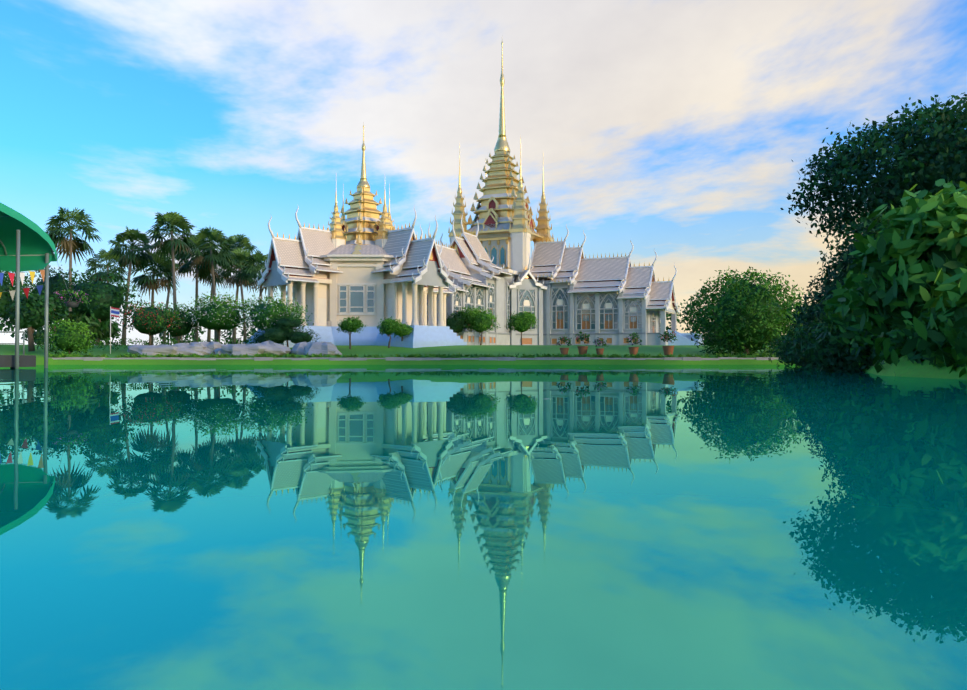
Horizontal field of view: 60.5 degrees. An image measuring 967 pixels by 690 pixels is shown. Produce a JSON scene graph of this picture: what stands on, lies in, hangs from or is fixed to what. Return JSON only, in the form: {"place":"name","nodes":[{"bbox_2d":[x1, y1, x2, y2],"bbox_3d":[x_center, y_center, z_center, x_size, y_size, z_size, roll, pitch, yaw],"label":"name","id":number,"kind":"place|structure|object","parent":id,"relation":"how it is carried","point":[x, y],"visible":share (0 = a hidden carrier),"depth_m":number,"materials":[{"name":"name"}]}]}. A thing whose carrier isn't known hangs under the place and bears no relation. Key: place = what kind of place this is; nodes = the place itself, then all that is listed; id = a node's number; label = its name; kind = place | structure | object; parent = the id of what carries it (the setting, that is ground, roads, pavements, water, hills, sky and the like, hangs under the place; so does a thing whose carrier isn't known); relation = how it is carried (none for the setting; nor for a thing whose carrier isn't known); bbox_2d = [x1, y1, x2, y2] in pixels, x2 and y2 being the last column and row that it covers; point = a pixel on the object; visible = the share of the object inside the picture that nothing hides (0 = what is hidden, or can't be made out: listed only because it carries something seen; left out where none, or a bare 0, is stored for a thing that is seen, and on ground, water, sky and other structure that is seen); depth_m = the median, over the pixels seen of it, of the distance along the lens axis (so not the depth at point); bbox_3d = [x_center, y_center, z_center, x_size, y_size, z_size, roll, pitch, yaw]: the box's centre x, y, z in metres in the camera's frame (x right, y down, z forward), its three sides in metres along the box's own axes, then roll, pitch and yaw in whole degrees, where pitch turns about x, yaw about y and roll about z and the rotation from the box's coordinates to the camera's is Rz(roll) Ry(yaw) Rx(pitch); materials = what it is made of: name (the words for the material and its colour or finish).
{"place":"outdoors","nodes":[
{"label":"outdoors","id":0,"kind":"place"},
{"bbox_2d":[0,365,966,689],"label":"pond water","id":1,"kind":"structure","parent":0,"point":[486,527],"depth_m":1.65,"materials":[{"name":"teal liquid"}]},
{"bbox_2d":[0,344,966,379],"bbox_3d":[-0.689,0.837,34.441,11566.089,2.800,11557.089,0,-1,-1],"label":"ground","id":2,"kind":"structure","parent":0,"point":[906,367],"depth_m":53.97,"materials":[{"name":"green plant"}]},
{"bbox_2d":[0,202,90,368],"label":"canopy pier","id":3,"kind":"structure","parent":2,"relation":"on","point":[26,244],"depth_m":32.27,"materials":[{"name":"metal"}]},
{"bbox_2d":[49,306,118,353],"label":"flags","id":4,"kind":"object","parent":2,"relation":"on","point":[114,312],"visible":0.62,"depth_m":57.38},
{"bbox_2d":[44,207,280,344],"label":"palms","id":5,"kind":"object","parent":2,"relation":"on","point":[229,257],"visible":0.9,"depth_m":85.89,"materials":[{"name":"green plant"}]},
{"bbox_2d":[127,340,341,354],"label":"boulders","id":6,"kind":"object","parent":2,"relation":"on","point":[265,347],"visible":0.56,"depth_m":55.50,"materials":[{"name":"stone"}]},
{"bbox_2d":[244,124,466,347],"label":"temple","id":7,"kind":"structure","parent":2,"relation":"on","point":[367,264],"depth_m":67.36,"materials":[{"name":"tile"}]},
{"bbox_2d":[34,289,676,354],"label":"garden shrubs","id":8,"kind":"object","parent":2,"relation":"on","point":[277,322],"visible":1,"depth_m":60.02,"materials":[{"name":"green plant"}]},
{"bbox_2d":[0,265,807,351],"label":"distant trees","id":9,"kind":"object","parent":2,"relation":"on","point":[104,296],"visible":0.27,"depth_m":72.98,"materials":[{"name":"green plant"}]},
{"bbox_2d":[48,352,775,357],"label":"bank grass tufts","id":10,"kind":"object","parent":2,"relation":"on","point":[417,355],"visible":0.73,"depth_m":54.09,"materials":[{"name":"green plant"}]},
{"bbox_2d":[52,357,778,360],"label":"pond kerb","id":11,"kind":"structure","parent":2,"relation":"on","point":[403,358],"depth_m":53.74,"materials":[{"name":"grey concrete"}]},
{"bbox_2d":[416,41,702,344],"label":"temple","id":12,"kind":"structure","parent":2,"relation":"on","point":[560,288],"depth_m":93.82,"materials":[{"name":"white stone"}]},
{"bbox_2d":[681,92,966,376],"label":"bank trees","id":13,"kind":"object","parent":2,"relation":"on","point":[895,291],"visible":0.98,"depth_m":31.61,"materials":[{"name":"green plant"}]},
{"bbox_2d":[0,0,966,344],"label":"sky","id":14,"kind":"structure","parent":0,"point":[676,129],"materials":[{"name":"blue"}]}
]}

